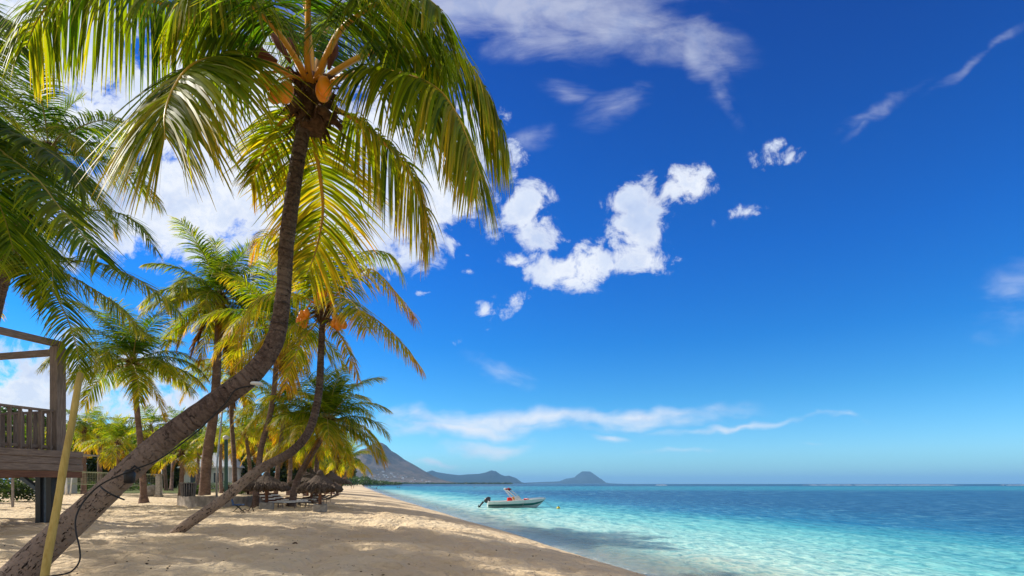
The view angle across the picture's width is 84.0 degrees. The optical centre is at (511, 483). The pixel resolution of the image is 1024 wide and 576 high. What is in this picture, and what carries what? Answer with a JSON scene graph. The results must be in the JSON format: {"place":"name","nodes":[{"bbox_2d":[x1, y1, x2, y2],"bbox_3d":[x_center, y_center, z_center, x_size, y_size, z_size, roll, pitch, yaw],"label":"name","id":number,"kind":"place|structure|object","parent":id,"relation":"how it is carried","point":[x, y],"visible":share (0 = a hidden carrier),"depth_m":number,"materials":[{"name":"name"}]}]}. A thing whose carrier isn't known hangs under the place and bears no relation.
{"place":"outdoors","nodes":[
{"label":"outdoors","id":0,"kind":"place"},
{"bbox_2d":[185,494,307,496],"bbox_3d":[-15.604,0.700,30.611,9.000,0.270,10.777,0,0,0],"label":"sand bed","id":1,"kind":"object","parent":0,"point":[242,495],"visible":0.39,"depth_m":29.39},
{"bbox_2d":[137,216,297,495],"bbox_3d":[-15.306,-6.042,29.973,8.195,13.978,7.861,0,0,0],"label":"palm tree","id":2,"kind":"object","parent":1,"relation":"on","point":[208,292],"visible":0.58,"depth_m":29.31,"materials":[{"name":"green plant"}]},
{"bbox_2d":[171,327,278,482],"bbox_3d":[-16.689,-4.084,34.026,6.606,10.236,6.159,0,0,0],"label":"palm tree","id":3,"kind":"object","parent":1,"relation":"on","point":[244,400],"visible":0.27,"depth_m":33.42,"materials":[{"name":"green plant"}]},
{"bbox_2d":[222,480,269,493],"bbox_3d":[-15.306,0.152,33.006,2.783,1.600,2.749,0,0,0],"label":"thatched umbrella","id":4,"kind":"object","parent":1,"relation":"on","point":[229,486],"visible":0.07,"depth_m":32.33,"materials":[{"name":"brown plant"}]},
{"bbox_2d":[262,442,455,482],"bbox_3d":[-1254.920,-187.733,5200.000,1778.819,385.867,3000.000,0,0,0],"label":"mountain","id":5,"kind":"structure","parent":0,"point":[399,465],"depth_m":4544.22,"materials":[{"name":"grey stone"}]},
{"bbox_2d":[0,484,738,575],"bbox_3d":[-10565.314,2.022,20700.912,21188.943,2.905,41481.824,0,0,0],"label":"beach sand","id":6,"kind":"structure","parent":0,"point":[256,540],"depth_m":11.71,"materials":[{"name":"beige sand"}]},
{"bbox_2d":[0,478,10,501],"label":"bush","id":7,"kind":"object","parent":6,"relation":"on","point":[8,485],"visible":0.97,"depth_m":30.37,"materials":[{"name":"green plant"}]},
{"bbox_2d":[1,411,12,437],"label":"broadleaf tree","id":8,"kind":"object","parent":6,"relation":"on","point":[6,422],"visible":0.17,"depth_m":63.45,"materials":[{"name":"green plant"}]},
{"bbox_2d":[0,478,34,501],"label":"bush","id":9,"kind":"object","parent":6,"relation":"on","point":[20,493],"visible":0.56,"depth_m":31.77,"materials":[{"name":"green plant"}]},
{"bbox_2d":[1,407,45,442],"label":"broadleaf tree","id":10,"kind":"object","parent":6,"relation":"on","point":[13,409],"visible":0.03,"depth_m":76.05,"materials":[{"name":"green plant"}]},
{"bbox_2d":[5,423,45,449],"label":"palm tree","id":11,"kind":"object","parent":6,"relation":"on","point":[25,435],"visible":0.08,"depth_m":59.22,"materials":[{"name":"green plant"}]},
{"bbox_2d":[0,110,57,208],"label":"palm tree","id":12,"kind":"object","parent":6,"relation":"on","point":[22,126],"visible":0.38,"depth_m":11.50,"materials":[{"name":"green plant"}]},
{"bbox_2d":[0,327,82,522],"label":"beach platform","id":13,"kind":"structure","parent":6,"relation":"on","point":[20,459],"depth_m":14.45,"materials":[{"name":"brown wood"}]},
{"bbox_2d":[8,478,76,494],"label":"cottage","id":14,"kind":"structure","parent":6,"relation":"on","point":[74,488],"depth_m":49.46,"materials":[{"name":"white paint"}]},
{"bbox_2d":[11,454,98,506],"bbox_3d":[-20.144,-0.103,25.000,2.300,2.418,2.400,0,0,0],"label":"pergola","id":15,"kind":"object","parent":6,"relation":"on","point":[12,486],"visible":0.2,"depth_m":24.10,"materials":[{"name":"wood"}]},
{"bbox_2d":[40,372,83,575],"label":"wooden pole","id":16,"kind":"object","parent":6,"relation":"on","point":[53,522],"visible":1,"depth_m":5.22,"materials":[{"name":"yellow wood"}]},
{"bbox_2d":[65,478,67,494],"bbox_3d":[-34.474,0.241,44.000,0.166,1.472,0.166,0,0,22],"label":"net post","id":17,"kind":"object","parent":6,"relation":"on","point":[66,491],"visible":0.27,"depth_m":43.95,"materials":[{"name":"white paint"}]},
{"bbox_2d":[0,0,133,290],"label":"palm tree","id":18,"kind":"object","parent":6,"relation":"on","point":[10,154],"visible":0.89,"depth_m":6.14,"materials":[{"name":"green plant"}]},
{"bbox_2d":[45,430,102,457],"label":"palm tree","id":19,"kind":"object","parent":6,"relation":"on","point":[75,443],"visible":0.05,"depth_m":64.34,"materials":[{"name":"green plant"}]},
{"bbox_2d":[0,46,166,320],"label":"palm tree","id":20,"kind":"object","parent":6,"relation":"on","point":[56,131],"visible":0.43,"depth_m":16.84,"materials":[{"name":"green plant"}]},
{"bbox_2d":[45,406,122,493],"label":"palm tree","id":21,"kind":"object","parent":6,"relation":"on","point":[82,428],"visible":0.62,"depth_m":46.85,"materials":[{"name":"green plant"}]},
{"bbox_2d":[77,481,95,490],"bbox_3d":[-44.174,0.259,56.003,6.637,1.127,1.166,0,0,0],"label":"hedge","id":22,"kind":"object","parent":6,"relation":"on","point":[88,487],"visible":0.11,"depth_m":56.00,"materials":[{"name":"green plant"}]},
{"bbox_2d":[0,155,187,388],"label":"palm tree","id":23,"kind":"object","parent":6,"relation":"on","point":[16,264],"visible":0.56,"depth_m":14.86,"materials":[{"name":"green plant"}]},
{"bbox_2d":[72,410,131,481],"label":"palm tree","id":24,"kind":"object","parent":6,"relation":"on","point":[99,469],"visible":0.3,"depth_m":51.24,"materials":[{"name":"green plant"}]},
{"bbox_2d":[72,421,136,458],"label":"broadleaf tree","id":25,"kind":"object","parent":6,"relation":"on","point":[92,452],"visible":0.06,"depth_m":78.17,"materials":[{"name":"green plant"}]},
{"bbox_2d":[75,413,152,469],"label":"palm tree","id":26,"kind":"object","parent":6,"relation":"on","point":[118,435],"visible":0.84,"depth_m":43.55,"materials":[{"name":"green plant"}]},
{"bbox_2d":[36,296,209,503],"bbox_3d":[-19.370,-4.015,28.987,7.184,10.383,7.886,0,0,0],"label":"palm tree","id":27,"kind":"object","parent":6,"relation":"on","point":[132,367],"visible":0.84,"depth_m":28.46,"materials":[{"name":"green plant"}]},
{"bbox_2d":[102,433,155,488],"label":"palm tree","id":28,"kind":"object","parent":6,"relation":"on","point":[130,450],"visible":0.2,"depth_m":69.73,"materials":[{"name":"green plant"}]},
{"bbox_2d":[127,483,154,489],"bbox_3d":[-40.025,0.295,60.010,6.190,0.981,1.195,0,0,0],"label":"hedge","id":29,"kind":"object","parent":6,"relation":"on","point":[134,488],"visible":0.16,"depth_m":59.94,"materials":[{"name":"green plant"}]},
{"bbox_2d":[115,404,178,490],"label":"palm tree","id":30,"kind":"object","parent":6,"relation":"on","point":[155,419],"visible":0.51,"depth_m":61.31,"materials":[{"name":"green plant"}]},
{"bbox_2d":[147,485,154,495],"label":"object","id":31,"kind":"object","parent":6,"relation":"on","point":[150,490],"visible":0.52,"depth_m":42.59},
{"bbox_2d":[154,474,163,496],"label":"stone pillar","id":32,"kind":"structure","parent":6,"relation":"on","point":[158,485],"depth_m":40.84,"materials":[{"name":"stone"}]},
{"bbox_2d":[78,455,255,487],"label":"undergrowth","id":33,"kind":"object","parent":6,"relation":"on","point":[91,464],"visible":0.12,"depth_m":75.18,"materials":[{"name":"green plant"}]},
{"bbox_2d":[141,405,201,490],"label":"palm tree","id":34,"kind":"object","parent":6,"relation":"on","point":[171,487],"visible":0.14,"depth_m":62.49,"materials":[{"name":"green plant"}]},
{"bbox_2d":[143,428,202,459],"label":"broadleaf tree","id":35,"kind":"object","parent":6,"relation":"on","point":[169,451],"visible":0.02,"depth_m":85.73,"materials":[{"name":"green plant"}]},
{"bbox_2d":[149,434,214,495],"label":"palm tree","id":36,"kind":"object","parent":6,"relation":"on","point":[185,463],"visible":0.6,"depth_m":41.87,"materials":[{"name":"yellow plant"}]},
{"bbox_2d":[169,426,230,485],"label":"palm tree","id":37,"kind":"object","parent":6,"relation":"on","point":[198,459],"visible":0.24,"depth_m":57.46,"materials":[{"name":"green plant"}]},
{"bbox_2d":[184,482,231,489],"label":"hedge","id":38,"kind":"object","parent":6,"relation":"on","point":[215,485],"visible":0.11,"depth_m":65.95,"materials":[{"name":"green plant"}]},
{"bbox_2d":[177,453,244,488],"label":"cottage","id":39,"kind":"structure","parent":6,"relation":"on","point":[189,479],"depth_m":72.00,"materials":[{"name":"white paint"}]},
{"bbox_2d":[190,472,199,482],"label":"window","id":40,"kind":"structure","parent":39,"relation":"in","point":[192,478],"depth_m":71.92,"materials":[{"name":"grey glass"}]},
{"bbox_2d":[213,472,223,483],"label":"window","id":41,"kind":"structure","parent":39,"relation":"in","point":[214,473],"depth_m":71.92,"materials":[{"name":"grey glass"}]},
{"bbox_2d":[189,416,244,492],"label":"palm tree","id":42,"kind":"object","parent":6,"relation":"on","point":[221,450],"visible":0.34,"depth_m":55.27,"materials":[{"name":"green plant"}]},
{"bbox_2d":[215,411,222,496],"bbox_3d":[-14.158,-1.545,27.500,0.520,5.254,0.280,0,0,0],"label":"flagpole","id":43,"kind":"object","parent":6,"relation":"on","point":[216,493],"visible":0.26,"depth_m":27.47,"materials":[{"name":"grey metal"}]},
{"bbox_2d":[177,495,261,507],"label":"wall","id":44,"kind":"structure","parent":6,"relation":"on","point":[192,501],"depth_m":25.63,"materials":[{"name":"concrete"}]},
{"bbox_2d":[179,483,196,495],"bbox_3d":[-15.132,0.266,26.600,0.720,0.645,0.720,0,0,0],"label":"litter bin","id":45,"kind":"object","parent":44,"relation":"on","point":[187,489],"visible":0.94,"depth_m":26.38,"materials":[{"name":"wood"}]},
{"bbox_2d":[198,427,243,455],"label":"broadleaf tree","id":46,"kind":"object","parent":6,"relation":"on","point":[215,442],"visible":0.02,"depth_m":88.60,"materials":[{"name":"green plant"}]},
{"bbox_2d":[223,435,229,491],"bbox_3d":[-15.573,-0.777,31.000,0.340,3.730,0.340,0,0,0],"label":"lamp post","id":47,"kind":"object","parent":6,"relation":"on","point":[226,437],"visible":0.72,"depth_m":30.93,"materials":[{"name":"green metal"}]},
{"bbox_2d":[231,499,244,511],"bbox_3d":[-10.372,0.742,21.485,0.496,0.685,0.428,0,0,-23],"label":"folding chair","id":48,"kind":"object","parent":6,"relation":"on","point":[237,505],"visible":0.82,"depth_m":21.31,"materials":[{"name":"blue fabric"}]},
{"bbox_2d":[217,431,261,475],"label":"broadleaf tree","id":49,"kind":"object","parent":6,"relation":"on","point":[239,449],"depth_m":81.66,"materials":[{"name":"green plant"}]},
{"bbox_2d":[214,406,279,494],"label":"palm tree","id":50,"kind":"object","parent":6,"relation":"on","point":[246,443],"visible":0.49,"depth_m":43.87,"materials":[{"name":"green plant"}]},
{"bbox_2d":[239,432,272,492],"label":"palm tree","id":51,"kind":"object","parent":6,"relation":"on","point":[244,451],"visible":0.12,"depth_m":63.27,"materials":[{"name":"yellow plant"}]},
{"bbox_2d":[0,0,513,575],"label":"palm tree","id":52,"kind":"object","parent":6,"relation":"on","point":[428,76],"visible":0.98,"depth_m":5.30,"materials":[{"name":"green plant"}]},
{"bbox_2d":[100,486,124,499],"bbox_3d":[-3.727,0.088,5.282,0.206,0.139,0.111,0,0,-18],"label":"trunk strap","id":53,"kind":"object","parent":52,"relation":"attached to","point":[103,489],"visible":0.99,"depth_m":5.26,"materials":[{"name":"black rubber"}]},
{"bbox_2d":[123,465,140,483],"bbox_3d":[-3.602,-0.089,5.398,0.100,0.178,0.176,0,0,0],"label":"spotlight","id":54,"kind":"object","parent":52,"relation":"attached to","point":[129,477],"visible":0.88,"depth_m":5.33,"materials":[{"name":"black paint"}]},
{"bbox_2d":[49,385,254,575],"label":"power cable","id":55,"kind":"object","parent":52,"relation":"attached to","point":[200,428],"visible":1,"depth_m":5.27,"materials":[{"name":"black rubber"}]},
{"bbox_2d":[250,379,262,385],"bbox_3d":[-2.545,-1.018,5.693,0.129,0.076,0.183,0,0,0],"label":"tree lamp","id":56,"kind":"object","parent":52,"relation":"attached to","point":[255,382],"visible":1,"depth_m":5.63,"materials":[{"name":"white paint"}]},
{"bbox_2d":[235,398,292,492],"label":"palm tree","id":57,"kind":"object","parent":6,"relation":"on","point":[268,437],"visible":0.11,"depth_m":47.61,"materials":[{"name":"green plant"}]},
{"bbox_2d":[243,471,290,509],"bbox_3d":[-10.147,0.302,23.506,1.973,1.660,1.968,0,0,0],"label":"thatched umbrella","id":58,"kind":"object","parent":6,"relation":"on","point":[266,482],"visible":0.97,"depth_m":23.12,"materials":[{"name":"brown plant"}]},
{"bbox_2d":[189,246,346,507],"bbox_3d":[-10.680,-4.377,26.028,6.326,11.185,7.150,0,0,0],"label":"palm tree","id":59,"kind":"object","parent":6,"relation":"on","point":[264,434],"visible":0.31,"depth_m":25.53,"materials":[{"name":"green plant"}]},
{"bbox_2d":[258,494,294,507],"bbox_3d":[-10.484,0.769,25.361,2.016,0.627,0.640,0,0,35],"label":"sun lounger","id":60,"kind":"object","parent":6,"relation":"on","point":[271,498],"visible":0.86,"depth_m":25.58,"materials":[{"name":"grey wood"}]},
{"bbox_2d":[242,436,315,466],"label":"broadleaf tree","id":61,"kind":"object","parent":6,"relation":"on","point":[284,462],"visible":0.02,"depth_m":77.54,"materials":[{"name":"green plant"}]},
{"bbox_2d":[230,374,328,503],"bbox_3d":[-12.894,-2.679,32.185,5.330,7.842,5.605,0,0,-41],"label":"palm tree","id":62,"kind":"object","parent":6,"relation":"on","point":[258,416],"visible":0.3,"depth_m":31.87,"materials":[{"name":"green plant"}]},
{"bbox_2d":[264,493,300,506],"bbox_3d":[-11.046,0.772,27.375,2.000,0.640,0.640,0,0,30],"label":"sun lounger","id":63,"kind":"object","parent":6,"relation":"on","point":[275,496],"visible":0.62,"depth_m":27.74,"materials":[{"name":"grey wood"}]},
{"bbox_2d":[254,412,323,497],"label":"palm tree","id":64,"kind":"object","parent":6,"relation":"on","point":[291,462],"visible":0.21,"depth_m":41.05,"materials":[{"name":"green plant"}]},
{"bbox_2d":[275,493,304,504],"bbox_3d":[-11.585,0.796,29.420,2.031,0.613,0.640,0,0,20],"label":"sun lounger","id":65,"kind":"object","parent":6,"relation":"on","point":[280,497],"visible":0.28,"depth_m":29.66,"materials":[{"name":"grey wood"}]},
{"bbox_2d":[4,505,579,575],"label":"beach litter","id":66,"kind":"object","parent":6,"relation":"on","point":[288,548],"visible":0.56,"depth_m":9.35,"materials":[{"name":"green plant"}]},
{"bbox_2d":[167,210,425,533],"bbox_3d":[-4.456,-2.534,12.531,5.586,7.860,3.181,0,0,15],"label":"palm tree","id":67,"kind":"object","parent":6,"relation":"on","point":[337,322],"visible":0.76,"depth_m":12.12,"materials":[{"name":"green plant"}]},
{"bbox_2d":[285,492,316,498],"bbox_3d":[-12.570,0.830,34.042,2.016,0.627,0.640,0,0,10],"label":"sun lounger","id":68,"kind":"object","parent":6,"relation":"on","point":[314,493],"visible":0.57,"depth_m":33.75,"materials":[{"name":"grey wood"}]},
{"bbox_2d":[281,495,323,506],"bbox_3d":[-9.989,0.841,26.881,2.084,0.555,0.640,0,0,-35],"label":"sun lounger","id":69,"kind":"object","parent":6,"relation":"on","point":[314,499],"visible":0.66,"depth_m":26.82,"materials":[{"name":"grey wood"}]},
{"bbox_2d":[270,465,342,486],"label":"undergrowth","id":70,"kind":"object","parent":6,"relation":"on","point":[283,474],"visible":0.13,"depth_m":77.40,"materials":[{"name":"green plant"}]},
{"bbox_2d":[272,429,340,497],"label":"palm tree","id":71,"kind":"object","parent":6,"relation":"on","point":[321,465],"visible":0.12,"depth_m":45.75,"materials":[{"name":"green plant"}]},
{"bbox_2d":[288,469,333,498],"bbox_3d":[-11.643,0.080,32.965,2.648,1.900,2.720,0,0,14],"label":"thatched umbrella","id":72,"kind":"object","parent":6,"relation":"on","point":[308,476],"visible":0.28,"depth_m":32.48,"materials":[{"name":"brown plant"}]},
{"bbox_2d":[296,495,325,505],"bbox_3d":[-10.317,0.835,28.612,2.052,0.592,0.640,0,0,30],"label":"sun lounger","id":73,"kind":"object","parent":6,"relation":"on","point":[309,499],"visible":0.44,"depth_m":28.25,"materials":[{"name":"grey wood"}]},
{"bbox_2d":[296,470,343,511],"bbox_3d":[-7.595,0.312,22.502,1.812,1.730,1.820,0,0,0],"label":"thatched umbrella","id":74,"kind":"object","parent":6,"relation":"on","point":[319,482],"visible":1,"depth_m":22.17,"materials":[{"name":"brown plant"}]},
{"bbox_2d":[301,494,338,503],"bbox_3d":[-11.157,0.897,33.000,2.084,0.555,0.640,0,0,0],"label":"sun lounger","id":75,"kind":"object","parent":6,"relation":"on","point":[328,498],"visible":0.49,"depth_m":32.71,"materials":[{"name":"grey wood"}]},
{"bbox_2d":[283,411,360,502],"bbox_3d":[-11.370,-1.861,33.883,4.727,6.320,4.823,0,0,0],"label":"palm tree","id":76,"kind":"object","parent":6,"relation":"on","point":[318,453],"visible":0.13,"depth_m":33.90,"materials":[{"name":"green plant"}]},
{"bbox_2d":[254,359,392,506],"bbox_3d":[-8.738,-2.132,26.902,6.346,6.860,6.264,0,0,0],"label":"palm tree","id":77,"kind":"object","parent":6,"relation":"on","point":[334,398],"visible":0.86,"depth_m":26.45,"materials":[{"name":"green plant"}]},
{"bbox_2d":[325,471,349,495],"bbox_3d":[-14.600,0.028,45.955,2.970,2.200,2.928,0,0,0],"label":"thatched umbrella","id":78,"kind":"object","parent":6,"relation":"on","point":[332,476],"visible":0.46,"depth_m":45.52,"materials":[{"name":"brown plant"}]},
{"bbox_2d":[322,452,353,493],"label":"palm tree","id":79,"kind":"object","parent":6,"relation":"on","point":[326,462],"visible":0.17,"depth_m":74.44,"materials":[{"name":"green plant"}]},
{"bbox_2d":[324,440,373,494],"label":"palm tree","id":80,"kind":"object","parent":6,"relation":"on","point":[362,468],"visible":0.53,"depth_m":54.82,"materials":[{"name":"green plant"}]},
{"bbox_2d":[342,457,360,487],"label":"broadleaf tree","id":81,"kind":"object","parent":6,"relation":"on","point":[354,471],"visible":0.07,"depth_m":151.00,"materials":[{"name":"green plant"}]},
{"bbox_2d":[343,475,402,485],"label":"shore woods","id":82,"kind":"object","parent":6,"relation":"on","point":[362,480],"visible":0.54,"depth_m":538.26,"materials":[{"name":"green plant"}]},
{"bbox_3d":[-28.298,-0.080,46.000,0.133,2.170,0.100,0,0,0],"label":"net post","id":83,"kind":"object","parent":6,"relation":"on","visible":0},
{"bbox_2d":[67,471,154,485],"bbox_3d":[-31.665,-0.376,45.150,6.658,1.257,0.020,0,0,-15],"label":"volleyball net","id":84,"kind":"object","parent":83,"relation":"attached to","point":[82,482],"visible":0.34,"depth_m":44.79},
{"bbox_2d":[427,470,528,483],"bbox_3d":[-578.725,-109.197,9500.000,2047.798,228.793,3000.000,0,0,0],"label":"mountain","id":85,"kind":"structure","parent":0,"point":[491,476],"depth_m":8879.99,"materials":[{"name":"grey stone"}]},
{"bbox_2d":[0,0,1023,483],"label":"sky","id":86,"kind":"structure","parent":0,"point":[746,241],"materials":[{"name":"blue"}]},
{"bbox_2d":[529,471,614,483],"bbox_3d":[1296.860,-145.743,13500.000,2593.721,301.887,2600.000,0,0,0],"label":"mountain","id":87,"kind":"structure","parent":0,"point":[584,477],"depth_m":12568.19,"materials":[{"name":"grey stone"}]},
{"bbox_2d":[367,484,1023,575],"bbox_3d":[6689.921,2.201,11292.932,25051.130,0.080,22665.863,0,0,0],"label":"sea water","id":88,"kind":"structure","parent":0,"point":[853,529],"depth_m":32.59,"materials":[{"name":"blue liquid"}]},
{"bbox_2d":[478,488,545,507],"bbox_3d":[0.007,1.370,52.959,6.376,2.020,1.972,0,0,-6],"label":"motorboat","id":89,"kind":"object","parent":88,"relation":"on","point":[514,502],"visible":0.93,"depth_m":52.42,"materials":[{"name":"white paint"}]},
{"bbox_3d":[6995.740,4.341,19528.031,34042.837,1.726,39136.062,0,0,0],"label":"sea floor","id":90,"kind":"structure","parent":0,"visible":0},
{"bbox_2d":[403,482,512,483],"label":"distant woods","id":91,"kind":"object","parent":90,"relation":"on","point":[458,483],"visible":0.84,"depth_m":2556.46,"materials":[{"name":"green plant"}]}
]}

